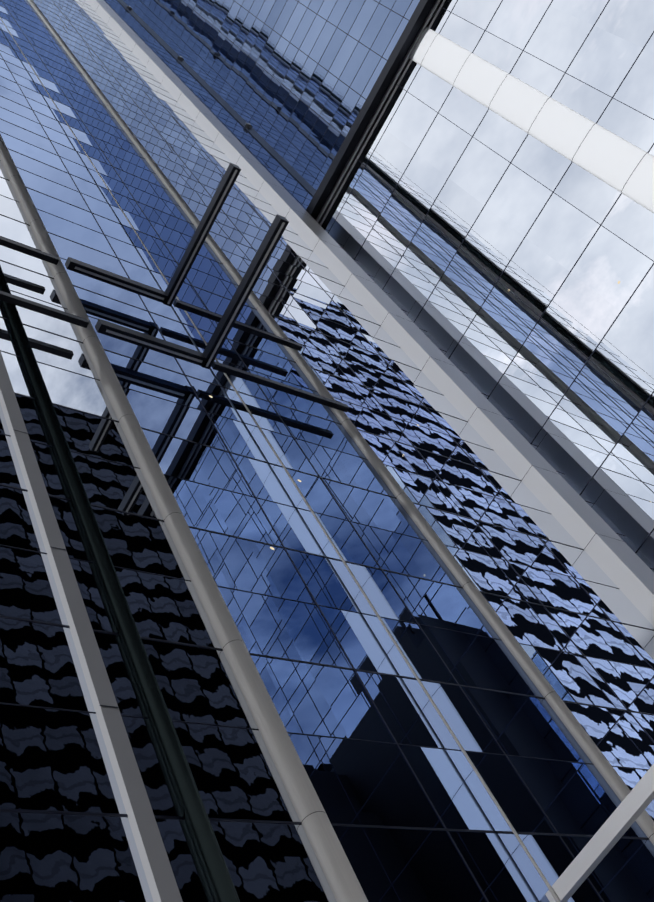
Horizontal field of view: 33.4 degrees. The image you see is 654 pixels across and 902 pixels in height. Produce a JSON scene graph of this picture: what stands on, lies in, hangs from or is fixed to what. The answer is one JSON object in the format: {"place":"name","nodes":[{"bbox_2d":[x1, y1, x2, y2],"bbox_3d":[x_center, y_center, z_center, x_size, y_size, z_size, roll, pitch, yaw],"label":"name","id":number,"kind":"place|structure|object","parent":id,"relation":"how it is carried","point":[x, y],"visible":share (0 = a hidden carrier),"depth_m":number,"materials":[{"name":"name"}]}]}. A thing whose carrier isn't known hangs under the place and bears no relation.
{"place":"outdoors","nodes":[
{"label":"outdoors","id":0,"kind":"place"},
{"bbox_2d":[140,0,419,173],"bbox_3d":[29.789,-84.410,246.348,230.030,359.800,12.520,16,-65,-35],"label":"glass facade","id":1,"kind":"structure","parent":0,"point":[350,70],"depth_m":63.23,"materials":[{"name":"blue glass"}]},
{"bbox_2d":[143,0,412,168],"bbox_3d":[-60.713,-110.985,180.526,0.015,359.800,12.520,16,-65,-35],"label":"window grid lines","id":2,"kind":"object","parent":1,"relation":"attached to","point":[293,59],"visible":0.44,"depth_m":63.44,"materials":[{"name":"black metal"}]},
{"bbox_2d":[0,0,653,901],"bbox_3d":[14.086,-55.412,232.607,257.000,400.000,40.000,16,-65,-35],"label":"tower","id":3,"kind":"structure","parent":0,"point":[54,760],"depth_m":18.68,"materials":[{"name":"blue glass"}]},
{"bbox_2d":[0,265,239,901],"bbox_3d":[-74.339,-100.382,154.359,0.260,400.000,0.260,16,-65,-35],"label":"dark column","id":4,"kind":"structure","parent":3,"relation":"attached to","point":[220,884],"depth_m":13.92,"materials":[{"name":"black metal"}]},
{"bbox_2d":[0,17,559,901],"bbox_3d":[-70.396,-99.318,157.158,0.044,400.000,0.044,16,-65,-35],"label":"tower rod","id":5,"kind":"object","parent":3,"relation":"attached to","point":[336,551],"depth_m":18.48,"materials":[{"name":"grey metal"}]},
{"bbox_2d":[0,0,653,901],"bbox_3d":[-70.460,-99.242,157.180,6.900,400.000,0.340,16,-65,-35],"label":"round columns","id":6,"kind":"structure","parent":3,"relation":"attached to","point":[328,850],"depth_m":18.24,"materials":[{"name":"grey metal"}]},
{"bbox_2d":[9,104,653,837],"bbox_3d":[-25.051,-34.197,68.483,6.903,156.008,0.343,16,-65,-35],"label":"tower column joints","id":7,"kind":"object","parent":6,"relation":"attached to","point":[177,512],"visible":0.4,"depth_m":17.32,"materials":[{"name":"grey metal"}]},
{"bbox_2d":[0,0,653,901],"bbox_3d":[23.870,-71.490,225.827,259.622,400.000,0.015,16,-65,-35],"label":"window grid lines","id":8,"kind":"object","parent":3,"relation":"attached to","point":[444,828],"visible":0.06,"depth_m":22.16,"materials":[{"name":"black metal"}]},
{"bbox_2d":[85,0,653,626],"bbox_3d":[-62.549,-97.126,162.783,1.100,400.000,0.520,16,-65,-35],"label":"tower pier","id":9,"kind":"structure","parent":0,"point":[623,566],"depth_m":33.44,"materials":[{"name":"grey concrete"}]},
{"bbox_2d":[98,5,623,548],"bbox_3d":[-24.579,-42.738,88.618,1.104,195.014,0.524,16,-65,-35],"label":"tower pier joints","id":10,"kind":"object","parent":9,"relation":"attached to","point":[432,357],"visible":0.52,"depth_m":34.84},
{"bbox_2d":[306,0,435,219],"bbox_3d":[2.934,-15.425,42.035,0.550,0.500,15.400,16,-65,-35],"label":"beam","id":11,"kind":"structure","parent":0,"point":[422,10],"depth_m":42.62,"materials":[{"name":"black metal"}]},
{"bbox_2d":[315,0,440,222],"bbox_3d":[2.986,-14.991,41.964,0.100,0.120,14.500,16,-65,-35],"label":"beam","id":12,"kind":"structure","parent":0,"point":[384,98],"depth_m":42.62,"materials":[{"name":"black metal"}]},
{"bbox_2d":[318,0,653,571],"bbox_3d":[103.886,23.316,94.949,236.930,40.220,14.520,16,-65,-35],"label":"wing","id":13,"kind":"structure","parent":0,"point":[588,422],"depth_m":34.10,"materials":[{"name":"glass"}]},
{"bbox_2d":[328,0,653,552],"bbox_3d":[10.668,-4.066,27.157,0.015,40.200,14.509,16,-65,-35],"label":"window grid lines","id":14,"kind":"object","parent":13,"relation":"attached to","point":[528,230],"visible":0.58,"depth_m":34.37,"materials":[{"name":"black metal"}]},
{"bbox_2d":[545,764,653,901],"bbox_3d":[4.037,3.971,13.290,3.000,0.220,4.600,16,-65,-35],"label":"diagonal beam","id":15,"kind":"structure","parent":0,"point":[611,831],"depth_m":13.61,"materials":[{"name":"white metal"}]},
{"bbox_3d":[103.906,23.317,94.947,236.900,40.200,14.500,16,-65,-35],"label":"wing","id":16,"kind":"object","parent":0,"visible":0},
{"bbox_2d":[409,27,653,212],"bbox_3d":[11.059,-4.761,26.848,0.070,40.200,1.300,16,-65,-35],"label":"facade band","id":17,"kind":"object","parent":16,"relation":"attached to","point":[608,157],"depth_m":34.80,"materials":[{"name":"white glass"}]},
{"bbox_2d":[421,34,645,191],"bbox_3d":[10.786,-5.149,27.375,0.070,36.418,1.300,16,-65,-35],"label":"panel joints","id":18,"kind":"object","parent":17,"relation":"attached to","point":[538,113],"visible":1,"depth_m":34.98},
{"label":"ground","id":19,"kind":"structure","parent":0,"visible":0},
{"bbox_3d":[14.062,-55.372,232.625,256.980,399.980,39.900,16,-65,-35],"label":"tower","id":20,"kind":"object","parent":19,"relation":"on","visible":0},
{"bbox_2d":[0,351,182,901],"bbox_3d":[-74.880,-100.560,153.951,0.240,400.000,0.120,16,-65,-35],"label":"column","id":21,"kind":"structure","parent":20,"relation":"attached to","point":[160,878],"depth_m":13.09,"materials":[{"name":"grey metal"}]},
{"bbox_2d":[13,429,118,707],"bbox_3d":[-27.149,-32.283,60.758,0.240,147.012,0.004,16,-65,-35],"label":"column joints","id":22,"kind":"object","parent":21,"relation":"attached to","point":[65,549],"visible":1,"depth_m":14.87,"materials":[{"name":"black metal"}]},
{"bbox_2d":[0,162,348,411],"bbox_3d":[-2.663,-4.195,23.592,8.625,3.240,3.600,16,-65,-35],"label":"metal beams","id":23,"kind":"structure","parent":20,"relation":"attached to","point":[102,326],"depth_m":23.66,"materials":[{"name":"black metal"}]},
{"bbox_2d":[75,170,284,366],"bbox_3d":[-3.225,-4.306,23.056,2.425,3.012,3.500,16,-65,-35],"label":"tower outrigger strips","id":24,"kind":"object","parent":23,"relation":"attached to","point":[181,277],"visible":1,"depth_m":23.08,"materials":[{"name":"black metal"}]},
{"bbox_2d":[117,0,315,195],"bbox_3d":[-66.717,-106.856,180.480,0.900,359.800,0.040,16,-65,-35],"label":"tower slot","id":25,"kind":"object","parent":20,"relation":"attached to","point":[296,175],"depth_m":60.93,"materials":[{"name":"blue glass"}]},
{"bbox_2d":[126,6,252,128],"bbox_3d":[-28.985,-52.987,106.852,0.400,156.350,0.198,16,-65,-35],"label":"tower slot fittings","id":26,"kind":"object","parent":25,"relation":"attached to","point":[249,125],"visible":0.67,"depth_m":67.98,"materials":[{"name":"black metal"}]}
]}

